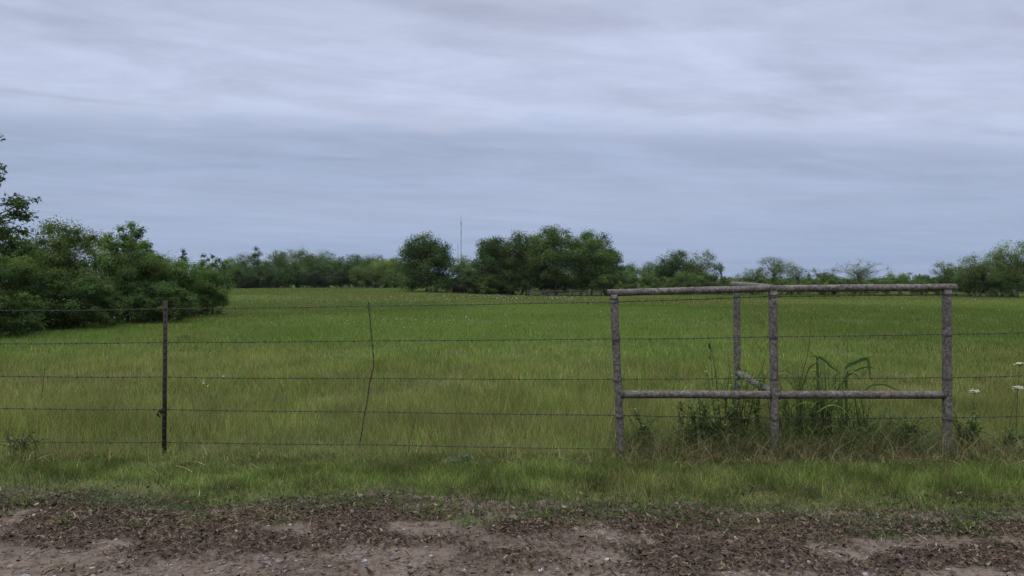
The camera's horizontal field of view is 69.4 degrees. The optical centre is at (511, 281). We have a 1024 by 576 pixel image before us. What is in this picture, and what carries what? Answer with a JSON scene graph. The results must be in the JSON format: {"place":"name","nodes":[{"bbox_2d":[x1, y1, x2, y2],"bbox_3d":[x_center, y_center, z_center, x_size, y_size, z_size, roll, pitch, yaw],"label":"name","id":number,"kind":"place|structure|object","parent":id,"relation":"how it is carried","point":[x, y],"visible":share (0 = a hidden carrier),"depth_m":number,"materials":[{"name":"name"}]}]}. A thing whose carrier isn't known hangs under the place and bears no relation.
{"place":"outdoors","nodes":[
{"label":"outdoors","id":0,"kind":"place"},
{"bbox_2d":[0,485,1023,575],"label":"dirt road","id":1,"kind":"structure","parent":0,"point":[19,549],"depth_m":4.13,"materials":[{"name":"soil"}]},
{"bbox_2d":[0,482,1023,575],"bbox_3d":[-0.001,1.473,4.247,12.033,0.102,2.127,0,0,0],"label":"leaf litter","id":2,"kind":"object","parent":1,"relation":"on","point":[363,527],"visible":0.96,"depth_m":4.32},
{"bbox_2d":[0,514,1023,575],"bbox_3d":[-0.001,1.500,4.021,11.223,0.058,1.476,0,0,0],"label":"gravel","id":3,"kind":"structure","parent":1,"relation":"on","point":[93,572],"depth_m":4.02,"materials":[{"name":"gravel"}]},
{"bbox_2d":[0,489,1023,551],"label":"straw","id":4,"kind":"object","parent":1,"relation":"on","point":[403,507],"visible":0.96,"depth_m":4.57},
{"bbox_2d":[0,283,1023,511],"bbox_3d":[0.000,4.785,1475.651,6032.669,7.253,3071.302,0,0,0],"label":"ground","id":5,"kind":"structure","parent":0,"point":[251,500],"depth_m":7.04,"materials":[{"name":"plant"}]},
{"bbox_2d":[0,135,41,282],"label":"leafy tree","id":6,"kind":"object","parent":5,"relation":"on","point":[18,203],"visible":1,"depth_m":18.10,"materials":[{"name":"green plant"}]},
{"bbox_2d":[0,236,46,274],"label":"leafy tree","id":7,"kind":"object","parent":5,"relation":"on","point":[5,258],"visible":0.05,"depth_m":25.27,"materials":[{"name":"green plant"}]},
{"bbox_2d":[0,427,48,453],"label":"leafy weed","id":8,"kind":"object","parent":5,"relation":"on","point":[14,447],"visible":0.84,"depth_m":6.45,"materials":[{"name":"green plant"}]},
{"bbox_2d":[0,289,48,338],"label":"shrub","id":9,"kind":"object","parent":5,"relation":"on","point":[19,322],"visible":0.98,"depth_m":19.25,"materials":[{"name":"green plant"}]},
{"bbox_2d":[0,260,76,331],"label":"shrub","id":10,"kind":"object","parent":5,"relation":"on","point":[29,283],"visible":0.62,"depth_m":21.61,"materials":[{"name":"green plant"}]},
{"bbox_2d":[7,215,118,326],"bbox_3d":[-14.637,-0.296,24.017,3.270,3.719,3.190,0,0,0],"label":"leafy tree","id":11,"kind":"object","parent":5,"relation":"on","point":[62,254],"visible":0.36,"depth_m":23.70,"materials":[{"name":"green plant"}]},
{"bbox_2d":[33,274,127,328],"bbox_3d":[-13.167,0.680,22.462,2.477,1.797,2.592,0,0,43],"label":"shrub","id":12,"kind":"object","parent":5,"relation":"on","point":[89,292],"visible":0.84,"depth_m":22.23,"materials":[{"name":"green plant"}]},
{"bbox_2d":[94,220,154,280],"bbox_3d":[-16.059,-0.515,30.860,2.609,4.171,2.594,0,0,0],"label":"leafy tree","id":13,"kind":"object","parent":5,"relation":"on","point":[127,241],"visible":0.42,"depth_m":30.48,"materials":[{"name":"green plant"}]},
{"bbox_2d":[84,245,172,320],"bbox_3d":[-14.383,0.107,27.517,3.750,2.975,3.575,0,0,0],"label":"leafy tree","id":14,"kind":"object","parent":5,"relation":"on","point":[129,268],"visible":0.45,"depth_m":27.09,"materials":[{"name":"green plant"}]},
{"bbox_2d":[112,279,199,322],"bbox_3d":[-12.503,0.738,25.985,2.843,1.647,2.754,0,0,0],"label":"shrub","id":15,"kind":"object","parent":5,"relation":"on","point":[156,295],"visible":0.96,"depth_m":25.61,"materials":[{"name":"green plant"}]},
{"bbox_2d":[162,300,168,455],"bbox_3d":[-2.973,0.866,6.359,0.069,1.408,0.046,0,0,0],"label":"fence post","id":16,"kind":"object","parent":5,"relation":"on","point":[164,383],"visible":0.99,"depth_m":6.34,"materials":[{"name":"metal"}]},
{"bbox_2d":[0,440,1021,452],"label":"barbed wire","id":17,"kind":"object","parent":16,"relation":"attached to","point":[243,443],"visible":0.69,"depth_m":6.37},
{"bbox_2d":[0,374,1022,381],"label":"barbed wire","id":18,"kind":"object","parent":16,"relation":"attached to","point":[725,378],"visible":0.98,"depth_m":6.38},
{"bbox_2d":[0,407,1023,420],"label":"barbed wire","id":19,"kind":"object","parent":16,"relation":"attached to","point":[477,413],"visible":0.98,"depth_m":6.37,"materials":[{"name":"metal"}]},
{"bbox_2d":[0,331,1023,345],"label":"barbed wire","id":20,"kind":"object","parent":16,"relation":"attached to","point":[737,337],"visible":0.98,"depth_m":6.38,"materials":[{"name":"metal"}]},
{"bbox_2d":[0,292,1023,312],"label":"barbed wire","id":21,"kind":"object","parent":16,"relation":"attached to","point":[514,303],"visible":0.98,"depth_m":6.37,"materials":[{"name":"metal"}]},
{"bbox_2d":[360,302,374,441],"bbox_3d":[-1.251,0.782,6.378,0.128,1.209,0.028,0,0,0],"label":"fence stay","id":22,"kind":"object","parent":21,"relation":"hanging from","point":[372,370],"visible":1,"depth_m":6.38,"materials":[{"name":"metal"}]},
{"bbox_2d":[136,248,210,317],"bbox_3d":[-13.724,0.134,29.472,3.138,2.891,3.372,0,0,0],"label":"leafy tree","id":23,"kind":"object","parent":5,"relation":"on","point":[178,271],"visible":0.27,"depth_m":29.25,"materials":[{"name":"green plant"}]},
{"bbox_2d":[184,262,235,315],"bbox_3d":[-13.311,0.372,31.972,2.494,2.425,2.564,0,0,0],"label":"shrub","id":24,"kind":"object","parent":5,"relation":"on","point":[212,295],"visible":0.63,"depth_m":31.64,"materials":[{"name":"green plant"}]},
{"bbox_2d":[198,253,230,310],"bbox_3d":[-13.930,0.086,34.436,1.469,2.936,1.330,0,0,0],"label":"sapling","id":25,"kind":"object","parent":5,"relation":"on","point":[212,265],"visible":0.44,"depth_m":34.34,"materials":[{"name":"green plant"}]},
{"bbox_2d":[218,258,236,287],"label":"broadleaf tree","id":26,"kind":"object","parent":5,"relation":"on","point":[224,267],"visible":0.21,"depth_m":157.33,"materials":[{"name":"green plant"}]},
{"bbox_2d":[220,267,258,287],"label":"shrub","id":27,"kind":"object","parent":5,"relation":"on","point":[237,276],"visible":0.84,"depth_m":127.85,"materials":[{"name":"green plant"}]},
{"bbox_2d":[225,253,260,280],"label":"broadleaf tree","id":28,"kind":"object","parent":5,"relation":"on","point":[239,263],"visible":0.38,"depth_m":149.20,"materials":[{"name":"green plant"}]},
{"bbox_2d":[233,246,276,287],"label":"cedar","id":29,"kind":"object","parent":5,"relation":"on","point":[255,255],"visible":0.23,"depth_m":134.38,"materials":[{"name":"green plant"}]},
{"bbox_2d":[244,266,291,287],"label":"shrub","id":30,"kind":"object","parent":5,"relation":"on","point":[262,280],"visible":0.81,"depth_m":128.28,"materials":[{"name":"green plant"}]},
{"bbox_2d":[260,249,295,286],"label":"broadleaf tree","id":31,"kind":"object","parent":5,"relation":"on","point":[282,261],"visible":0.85,"depth_m":146.03,"materials":[{"name":"green plant"}]},
{"bbox_2d":[264,267,301,287],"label":"shrub","id":32,"kind":"object","parent":5,"relation":"on","point":[285,275],"visible":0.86,"depth_m":127.25,"materials":[{"name":"green plant"}]},
{"bbox_2d":[274,262,314,287],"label":"shrub","id":33,"kind":"object","parent":5,"relation":"on","point":[293,267],"visible":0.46,"depth_m":129.38,"materials":[{"name":"green plant"}]},
{"bbox_2d":[278,246,315,286],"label":"broadleaf tree","id":34,"kind":"object","parent":5,"relation":"on","point":[304,260],"visible":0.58,"depth_m":149.37,"materials":[{"name":"green plant"}]},
{"bbox_2d":[293,267,330,287],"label":"shrub","id":35,"kind":"object","parent":5,"relation":"on","point":[312,279],"visible":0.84,"depth_m":127.95,"materials":[{"name":"green plant"}]},
{"bbox_2d":[304,248,339,287],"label":"broadleaf tree","id":36,"kind":"object","parent":5,"relation":"on","point":[321,258],"visible":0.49,"depth_m":149.68,"materials":[{"name":"green plant"}]},
{"bbox_2d":[305,264,342,287],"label":"shrub","id":37,"kind":"object","parent":5,"relation":"on","point":[324,270],"visible":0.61,"depth_m":129.99,"materials":[{"name":"green plant"}]},
{"bbox_2d":[324,257,352,286],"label":"broadleaf tree","id":38,"kind":"object","parent":5,"relation":"on","point":[336,268],"visible":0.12,"depth_m":159.84,"materials":[{"name":"green plant"}]},
{"bbox_2d":[330,264,364,287],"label":"shrub","id":39,"kind":"object","parent":5,"relation":"on","point":[344,279],"visible":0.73,"depth_m":130.71,"materials":[{"name":"green plant"}]},
{"bbox_2d":[334,252,361,286],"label":"broadleaf tree","id":40,"kind":"object","parent":5,"relation":"on","point":[348,262],"visible":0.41,"depth_m":151.15,"materials":[{"name":"green plant"}]},
{"bbox_2d":[346,270,383,287],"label":"shrub","id":41,"kind":"object","parent":5,"relation":"on","point":[368,282],"visible":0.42,"depth_m":129.26,"materials":[{"name":"green plant"}]},
{"bbox_2d":[360,254,386,276],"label":"broadleaf tree","id":42,"kind":"object","parent":5,"relation":"on","point":[370,259],"visible":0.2,"depth_m":149.09,"materials":[{"name":"green plant"}]},
{"bbox_2d":[347,258,404,287],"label":"shrub","id":43,"kind":"object","parent":5,"relation":"on","point":[377,271],"visible":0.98,"depth_m":124.75,"materials":[{"name":"green plant"}]},
{"bbox_2d":[374,269,405,287],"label":"shrub","id":44,"kind":"object","parent":5,"relation":"on","point":[386,285],"visible":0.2,"depth_m":130.53,"materials":[{"name":"green plant"}]},
{"bbox_2d":[400,281,431,291],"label":"shrub","id":45,"kind":"object","parent":5,"relation":"on","point":[411,287],"visible":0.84,"depth_m":95.22,"materials":[{"name":"green plant"}]},
{"bbox_2d":[393,228,458,292],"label":"oak tree","id":46,"kind":"object","parent":5,"relation":"on","point":[422,256],"visible":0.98,"depth_m":94.50,"materials":[{"name":"green plant"}]},
{"bbox_2d":[433,275,460,291],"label":"shrub","id":47,"kind":"object","parent":5,"relation":"on","point":[452,282],"visible":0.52,"depth_m":95.61,"materials":[{"name":"green plant"}]},
{"bbox_2d":[447,253,476,278],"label":"broadleaf tree","id":48,"kind":"object","parent":5,"relation":"on","point":[463,266],"visible":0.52,"depth_m":126.81,"materials":[{"name":"green plant"}]},
{"bbox_2d":[443,454,488,467],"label":"sage weed","id":49,"kind":"object","parent":5,"relation":"on","point":[468,457],"visible":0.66,"depth_m":5.95,"materials":[{"name":"green plant"}]},
{"bbox_2d":[456,269,483,293],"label":"shrub","id":50,"kind":"object","parent":5,"relation":"on","point":[470,282],"visible":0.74,"depth_m":93.50,"materials":[{"name":"green plant"}]},
{"bbox_2d":[452,270,514,293],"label":"old shed","id":51,"kind":"structure","parent":5,"relation":"on","point":[462,290],"depth_m":97.47,"materials":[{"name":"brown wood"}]},
{"bbox_2d":[474,274,498,294],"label":"shrub","id":52,"kind":"object","parent":5,"relation":"on","point":[485,285],"visible":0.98,"depth_m":92.10,"materials":[{"name":"green plant"}]},
{"bbox_2d":[469,235,519,293],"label":"oak tree","id":53,"kind":"object","parent":5,"relation":"on","point":[488,260],"visible":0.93,"depth_m":93.64,"materials":[{"name":"green plant"}]},
{"bbox_2d":[482,268,515,294],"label":"shrub","id":54,"kind":"object","parent":5,"relation":"on","point":[507,287],"visible":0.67,"depth_m":93.11,"materials":[{"name":"green plant"}]},
{"bbox_2d":[0,447,1023,548],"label":"verge grass","id":55,"kind":"structure","parent":5,"relation":"on","point":[614,471],"depth_m":5.33,"materials":[{"name":"plant"}]},
{"bbox_2d":[1,402,1023,475],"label":"dry grass","id":56,"kind":"structure","parent":5,"relation":"on","point":[887,442],"depth_m":6.28,"materials":[{"name":"plant"}]},
{"bbox_2d":[502,229,540,294],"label":"oak tree","id":57,"kind":"object","parent":5,"relation":"on","point":[518,248],"visible":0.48,"depth_m":95.41,"materials":[{"name":"green plant"}]},
{"bbox_2d":[508,266,542,294],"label":"shrub","id":58,"kind":"object","parent":5,"relation":"on","point":[524,283],"visible":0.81,"depth_m":93.92,"materials":[{"name":"green plant"}]},
{"bbox_2d":[52,293,999,382],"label":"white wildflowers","id":59,"kind":"object","parent":5,"relation":"on","point":[466,316],"visible":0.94,"depth_m":37.86,"materials":[{"name":"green plant"}]},
{"bbox_2d":[537,274,570,293],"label":"shrub","id":60,"kind":"object","parent":5,"relation":"on","point":[545,286],"visible":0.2,"depth_m":96.71,"materials":[{"name":"green plant"}]},
{"bbox_2d":[522,223,591,295],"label":"oak tree","id":61,"kind":"object","parent":5,"relation":"on","point":[545,252],"visible":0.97,"depth_m":91.74,"materials":[{"name":"green plant"}]},
{"bbox_2d":[99,274,1015,290],"bbox_3d":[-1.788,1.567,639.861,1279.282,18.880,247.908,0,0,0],"label":"distant forest","id":62,"kind":"object","parent":5,"relation":"on","point":[732,279],"visible":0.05,"depth_m":571.79,"materials":[{"name":"green plant"}]},
{"bbox_2d":[528,289,602,295],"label":"corral fence","id":63,"kind":"object","parent":5,"relation":"on","point":[557,292],"visible":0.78,"depth_m":90.86,"materials":[{"name":"grey wood"}]},
{"bbox_2d":[560,268,598,295],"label":"shrub","id":64,"kind":"object","parent":5,"relation":"on","point":[585,277],"visible":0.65,"depth_m":92.79,"materials":[{"name":"green plant"}]},
{"bbox_2d":[560,229,623,293],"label":"oak tree","id":65,"kind":"object","parent":5,"relation":"on","point":[601,258],"visible":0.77,"depth_m":93.28,"materials":[{"name":"green plant"}]},
{"bbox_2d":[585,268,621,295],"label":"shrub","id":66,"kind":"object","parent":5,"relation":"on","point":[604,280],"visible":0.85,"depth_m":92.17,"materials":[{"name":"green plant"}]},
{"bbox_2d":[593,247,626,290],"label":"oak tree","id":67,"kind":"object","parent":5,"relation":"on","point":[623,268],"visible":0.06,"depth_m":96.36,"materials":[{"name":"green plant"}]},
{"bbox_2d":[614,265,637,288],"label":"tree","id":68,"kind":"object","parent":5,"relation":"on","point":[625,275],"visible":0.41,"depth_m":122.92,"materials":[{"name":"green plant"}]},
{"bbox_2d":[624,262,648,288],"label":"broadleaf tree","id":69,"kind":"object","parent":5,"relation":"on","point":[632,268],"visible":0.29,"depth_m":129.94,"materials":[{"name":"green plant"}]},
{"bbox_2d":[627,407,658,445],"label":"leafy weed","id":70,"kind":"object","parent":5,"relation":"on","point":[642,426],"visible":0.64,"depth_m":6.61,"materials":[{"name":"green plant"}]},
{"bbox_2d":[618,273,668,288],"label":"shrub","id":71,"kind":"object","parent":5,"relation":"on","point":[646,282],"visible":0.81,"depth_m":102.97,"materials":[{"name":"green plant"}]},
{"bbox_2d":[636,261,656,283],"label":"broadleaf tree","id":72,"kind":"object","parent":5,"relation":"on","point":[648,270],"visible":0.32,"depth_m":131.60,"materials":[{"name":"green plant"}]},
{"bbox_2d":[650,248,698,284],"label":"broadleaf tree","id":73,"kind":"object","parent":5,"relation":"on","point":[668,269],"visible":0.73,"depth_m":109.01,"materials":[{"name":"green plant"}]},
{"bbox_2d":[663,270,704,294],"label":"shrub","id":74,"kind":"object","parent":5,"relation":"on","point":[687,280],"visible":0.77,"depth_m":99.22,"materials":[{"name":"green plant"}]},
{"bbox_2d":[672,388,721,439],"bbox_3d":[1.672,1.237,6.689,0.444,0.543,0.353,0,0,11],"label":"leafy weed","id":75,"kind":"object","parent":5,"relation":"on","point":[683,422],"visible":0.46,"depth_m":6.68,"materials":[{"name":"green plant"}]},
{"bbox_2d":[687,250,724,281],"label":"broadleaf tree","id":76,"kind":"object","parent":5,"relation":"on","point":[703,268],"visible":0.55,"depth_m":112.49,"materials":[{"name":"green plant"}]},
{"bbox_2d":[671,399,746,452],"bbox_3d":[1.717,1.265,6.483,0.610,0.509,0.481,0,0,0],"label":"leafy weed","id":77,"kind":"object","parent":5,"relation":"on","point":[719,424],"visible":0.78,"depth_m":6.48,"materials":[{"name":"green plant"}]},
{"bbox_2d":[693,272,735,294],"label":"shrub","id":78,"kind":"object","parent":5,"relation":"on","point":[712,279],"visible":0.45,"depth_m":105.52,"materials":[{"name":"green plant"}]},
{"bbox_2d":[707,278,752,294],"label":"shrub","id":79,"kind":"object","parent":5,"relation":"on","point":[728,281],"visible":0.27,"depth_m":100.12,"materials":[{"name":"green plant"}]},
{"bbox_2d":[699,349,769,444],"bbox_3d":[2.014,1.059,6.612,0.664,0.906,0.460,0,0,0],"label":"leafy weed","id":80,"kind":"object","parent":5,"relation":"on","point":[734,413],"visible":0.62,"depth_m":6.60,"materials":[{"name":"green plant"}]},
{"bbox_2d":[731,266,768,293],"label":"pecan tree","id":81,"kind":"object","parent":5,"relation":"on","point":[756,276],"visible":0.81,"depth_m":107.57,"materials":[{"name":"green plant"}]},
{"bbox_2d":[727,277,785,294],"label":"shrub","id":82,"kind":"object","parent":5,"relation":"on","point":[762,281],"visible":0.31,"depth_m":99.93,"materials":[{"name":"green plant"}]},
{"bbox_2d":[750,344,767,437],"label":"leafy weed","id":83,"kind":"object","parent":5,"relation":"on","point":[758,403],"visible":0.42,"depth_m":6.75,"materials":[{"name":"green plant"}]},
{"bbox_2d":[756,255,798,283],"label":"pecan tree","id":84,"kind":"object","parent":5,"relation":"on","point":[776,269],"visible":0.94,"depth_m":106.81,"materials":[{"name":"green plant"}]},
{"bbox_2d":[606,281,957,457],"bbox_3d":[2.304,0.761,7.162,2.990,1.520,1.755,0,0,0],"label":"pipe brace","id":85,"kind":"object","parent":5,"relation":"on","point":[773,393],"visible":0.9,"depth_m":6.30,"materials":[{"name":"metal"}]},
{"bbox_2d":[767,277,822,294],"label":"shrub","id":86,"kind":"object","parent":5,"relation":"on","point":[789,281],"visible":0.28,"depth_m":98.79,"materials":[{"name":"green plant"}]},
{"bbox_2d":[786,265,810,282],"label":"pecan tree","id":87,"kind":"object","parent":5,"relation":"on","point":[797,276],"visible":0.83,"depth_m":108.65,"materials":[{"name":"green plant"}]},
{"bbox_2d":[791,276,846,294],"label":"shrub","id":88,"kind":"object","parent":5,"relation":"on","point":[831,281],"visible":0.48,"depth_m":99.24,"materials":[{"name":"green plant"}]},
{"bbox_2d":[751,339,898,449],"bbox_3d":[2.823,1.023,6.616,1.419,1.018,0.648,0,0,0],"label":"tall grass clump","id":89,"kind":"object","parent":5,"relation":"on","point":[823,407],"visible":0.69,"depth_m":6.57,"materials":[{"name":"green plant"}]},
{"bbox_2d":[803,266,847,294],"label":"shrub","id":90,"kind":"object","parent":5,"relation":"on","point":[830,276],"visible":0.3,"depth_m":103.78,"materials":[{"name":"green plant"}]},
{"bbox_2d":[831,278,878,294],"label":"shrub","id":91,"kind":"object","parent":5,"relation":"on","point":[850,281],"visible":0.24,"depth_m":99.78,"materials":[{"name":"green plant"}]},
{"bbox_2d":[838,258,891,291],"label":"pecan tree","id":92,"kind":"object","parent":5,"relation":"on","point":[860,275],"visible":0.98,"depth_m":104.70,"materials":[{"name":"green plant"}]},
{"bbox_2d":[860,399,893,441],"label":"leafy weed","id":93,"kind":"object","parent":5,"relation":"on","point":[886,410],"visible":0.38,"depth_m":6.71,"materials":[{"name":"green plant"}]},
{"bbox_2d":[858,277,905,294],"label":"shrub","id":94,"kind":"object","parent":5,"relation":"on","point":[883,281],"visible":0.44,"depth_m":99.62,"materials":[{"name":"green plant"}]},
{"bbox_2d":[884,271,927,294],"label":"shrub","id":95,"kind":"object","parent":5,"relation":"on","point":[903,276],"visible":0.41,"depth_m":102.63,"materials":[{"name":"green plant"}]},
{"bbox_2d":[886,406,934,448],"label":"leafy weed","id":96,"kind":"object","parent":5,"relation":"on","point":[909,429],"visible":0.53,"depth_m":6.48,"materials":[{"name":"green plant"}]},
{"bbox_2d":[892,278,940,294],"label":"shrub","id":97,"kind":"object","parent":5,"relation":"on","point":[919,282],"visible":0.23,"depth_m":99.83,"materials":[{"name":"green plant"}]},
{"bbox_2d":[929,259,956,283],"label":"pecan tree","id":98,"kind":"object","parent":5,"relation":"on","point":[946,266],"visible":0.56,"depth_m":95.04,"materials":[{"name":"green plant"}]},
{"bbox_2d":[924,276,969,295],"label":"shrub","id":99,"kind":"object","parent":5,"relation":"on","point":[929,281],"visible":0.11,"depth_m":95.83,"materials":[{"name":"green plant"}]},
{"bbox_2d":[939,403,991,449],"bbox_3d":[4.031,1.294,6.540,0.375,0.444,0.298,0,0,0],"label":"leafy weed","id":100,"kind":"object","parent":5,"relation":"on","point":[971,432],"visible":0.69,"depth_m":6.53,"materials":[{"name":"green plant"}]},
{"bbox_2d":[940,264,997,295],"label":"broadleaf tree","id":101,"kind":"object","parent":5,"relation":"on","point":[947,277],"visible":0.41,"depth_m":91.68,"materials":[{"name":"green plant"}]},
{"bbox_2d":[950,251,1002,296],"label":"pecan tree","id":102,"kind":"object","parent":5,"relation":"on","point":[974,270],"visible":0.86,"depth_m":85.82,"materials":[{"name":"green plant"}]},
{"bbox_2d":[955,280,998,295],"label":"shrub","id":103,"kind":"object","parent":5,"relation":"on","point":[978,290],"visible":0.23,"depth_m":90.38,"materials":[{"name":"green plant"}]},
{"bbox_2d":[975,273,1023,296],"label":"shrub","id":104,"kind":"object","parent":5,"relation":"on","point":[1002,289],"visible":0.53,"depth_m":87.64,"materials":[{"name":"green plant"}]},
{"bbox_2d":[976,265,1023,296],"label":"broadleaf tree","id":105,"kind":"object","parent":5,"relation":"on","point":[987,287],"visible":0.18,"depth_m":88.76,"materials":[{"name":"green plant"}]},
{"bbox_2d":[980,427,1023,450],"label":"leafy weed","id":106,"kind":"object","parent":5,"relation":"on","point":[1013,434],"visible":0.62,"depth_m":6.52,"materials":[{"name":"green plant"}]},
{"bbox_2d":[981,238,1023,297],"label":"pecan tree","id":107,"kind":"object","parent":5,"relation":"on","point":[1016,268],"visible":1,"depth_m":79.72,"materials":[{"name":"green plant"}]},
{"bbox_2d":[0,0,1023,282],"label":"sky","id":108,"kind":"structure","parent":0,"point":[820,135],"materials":[{"name":"grey"}]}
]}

